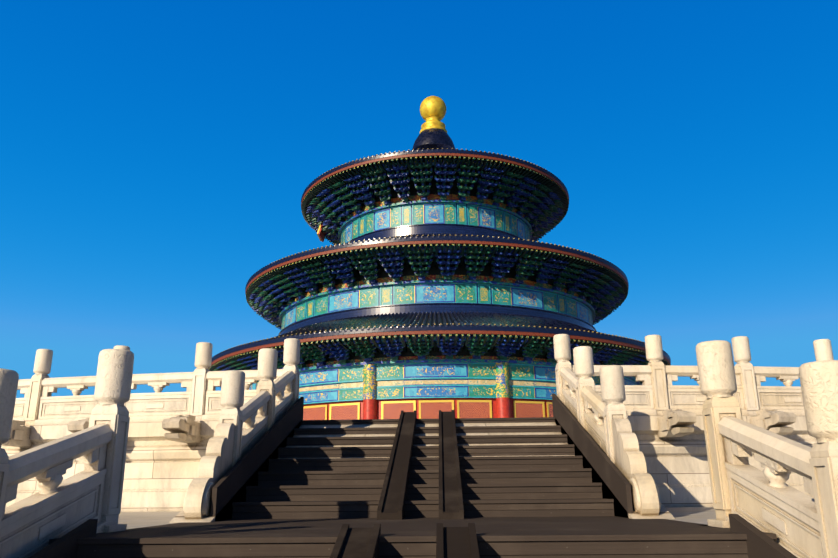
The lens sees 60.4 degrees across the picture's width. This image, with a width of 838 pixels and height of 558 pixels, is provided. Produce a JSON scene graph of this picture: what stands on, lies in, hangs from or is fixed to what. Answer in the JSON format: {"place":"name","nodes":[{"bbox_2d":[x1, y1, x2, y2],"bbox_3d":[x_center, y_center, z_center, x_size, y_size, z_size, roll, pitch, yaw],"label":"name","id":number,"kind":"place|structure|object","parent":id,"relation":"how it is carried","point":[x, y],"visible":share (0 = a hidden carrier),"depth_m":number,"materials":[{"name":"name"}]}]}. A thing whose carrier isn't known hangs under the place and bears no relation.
{"place":"outdoors","nodes":[
{"label":"outdoors","id":0,"kind":"place"},
{"bbox_2d":[0,0,837,397],"label":"sky","id":1,"kind":"structure","parent":0,"point":[156,156],"materials":[{"name":"blue"}]},
{"bbox_2d":[248,362,636,419],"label":"building wall","id":2,"kind":"structure","parent":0,"point":[430,401],"depth_m":33.95,"materials":[{"name":"paint"}]},
{"bbox_2d":[299,379,555,391],"bbox_3d":[1.138,8.237,45.348,24.200,0.260,24.200,-1,-16,2],"label":"cushion board","id":3,"kind":"object","parent":2,"relation":"attached to","point":[414,382],"visible":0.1,"depth_m":34.08,"materials":[{"name":"paint"}]},
{"bbox_2d":[213,334,648,387],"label":"brackets","id":4,"kind":"object","parent":2,"relation":"on","point":[318,359],"visible":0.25,"depth_m":33.99,"materials":[{"name":"paint"}]},
{"bbox_2d":[209,330,669,404],"bbox_3d":[1.123,6.495,45.859,28.270,1.920,28.270,-1,-16,2],"label":"eave","id":5,"kind":"object","parent":4,"relation":"on","point":[408,352],"visible":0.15,"depth_m":34.00,"materials":[{"name":"wood"}]},
{"bbox_2d":[212,311,670,384],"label":"roof","id":6,"kind":"structure","parent":5,"relation":"on","point":[419,321],"depth_m":34.90,"materials":[{"name":"tile"}]},
{"bbox_2d":[278,283,595,335],"bbox_3d":[1.098,3.828,46.642,20.200,1.720,20.200,-1,-16,2],"label":"wall band","id":7,"kind":"object","parent":6,"relation":"on","point":[434,297],"visible":0.42,"depth_m":37.88,"materials":[{"name":"paint"}]},
{"bbox_2d":[249,245,624,329],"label":"brackets","id":8,"kind":"object","parent":7,"relation":"on","point":[270,308],"visible":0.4,"depth_m":38.24,"materials":[{"name":"paint"}]},
{"bbox_2d":[246,240,627,311],"bbox_3d":[1.081,1.928,47.199,24.390,2.340,24.390,-1,-16,2],"label":"eave","id":9,"kind":"object","parent":8,"relation":"on","point":[434,269],"visible":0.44,"depth_m":37.70,"materials":[{"name":"wood"}]},
{"bbox_2d":[245,233,628,293],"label":"roof","id":10,"kind":"structure","parent":9,"relation":"on","point":[436,237],"depth_m":36.88,"materials":[{"name":"tile"}]},
{"bbox_2d":[341,203,529,243],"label":"upper wall band","id":11,"kind":"object","parent":10,"relation":"on","point":[435,218],"visible":0.38,"depth_m":42.72,"materials":[{"name":"paint"}]},
{"bbox_2d":[306,159,563,244],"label":"brackets","id":12,"kind":"object","parent":11,"relation":"on","point":[537,222],"visible":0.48,"depth_m":43.20,"materials":[{"name":"paint"}]},
{"bbox_2d":[317,224,326,241],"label":"name plaque","id":13,"kind":"object","parent":12,"relation":"attached to","point":[320,234],"visible":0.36,"depth_m":48.52,"materials":[{"name":"gold metal"}]},
{"bbox_2d":[301,153,568,236],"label":"eave top","id":14,"kind":"object","parent":12,"relation":"on","point":[555,186],"visible":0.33,"depth_m":42.78,"materials":[{"name":"wood"}]},
{"bbox_2d":[301,143,568,201],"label":"roof","id":15,"kind":"structure","parent":14,"relation":"on","point":[435,148],"depth_m":41.68,"materials":[{"name":"tile"}]},
{"bbox_2d":[412,96,454,148],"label":"finial","id":16,"kind":"object","parent":15,"relation":"on","point":[433,113],"visible":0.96,"depth_m":50.23,"materials":[{"name":"metal"}]},
{"label":"ground","id":17,"kind":"structure","parent":0,"visible":0},
{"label":"lower terrace","id":18,"kind":"structure","parent":17,"relation":"on","visible":0},
{"bbox_2d":[29,394,796,557],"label":"staircase","id":19,"kind":"structure","parent":18,"relation":"on","point":[564,510],"depth_m":7.93,"materials":[{"name":"brown wood"}]},
{"bbox_2d":[118,507,715,528],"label":"terrace floor","id":20,"kind":"structure","parent":18,"relation":"on","point":[699,515],"depth_m":8.55,"materials":[{"name":"stone"}]},
{"bbox_2d":[1,416,816,511],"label":"terrace wall","id":21,"kind":"structure","parent":20,"relation":"on","point":[160,473],"depth_m":11.82,"materials":[{"name":"white stone"}]},
{"bbox_2d":[2,409,795,446],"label":"gargoyles","id":22,"kind":"object","parent":21,"relation":"attached to","point":[671,424],"visible":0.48,"depth_m":11.45,"materials":[{"name":"stone"}]},
{"bbox_2d":[13,334,833,425],"bbox_3d":[1.171,11.137,44.533,67.853,1.408,67.760,-1,-16,2],"label":"balustrade","id":23,"kind":"object","parent":21,"relation":"on","point":[656,393],"visible":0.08,"depth_m":12.30,"materials":[{"name":"white stone"}]},
{"bbox_2d":[117,419,712,531],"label":"stairs","id":24,"kind":"structure","parent":20,"relation":"on","point":[664,513],"depth_m":10.80,"materials":[{"name":"grey stone"}]},
{"bbox_2d":[183,346,660,518],"bbox_3d":[0.060,1.935,9.669,4.903,2.316,4.440,-1,-16,2],"label":"stair balustrade","id":25,"kind":"object","parent":20,"relation":"on","point":[603,421],"visible":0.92,"depth_m":8.62,"materials":[{"name":"stone"}]},
{"bbox_2d":[0,340,837,557],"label":"stair balustrade","id":26,"kind":"object","parent":18,"relation":"on","point":[798,523],"visible":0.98,"depth_m":4.97,"materials":[{"name":"stone"}]}
]}

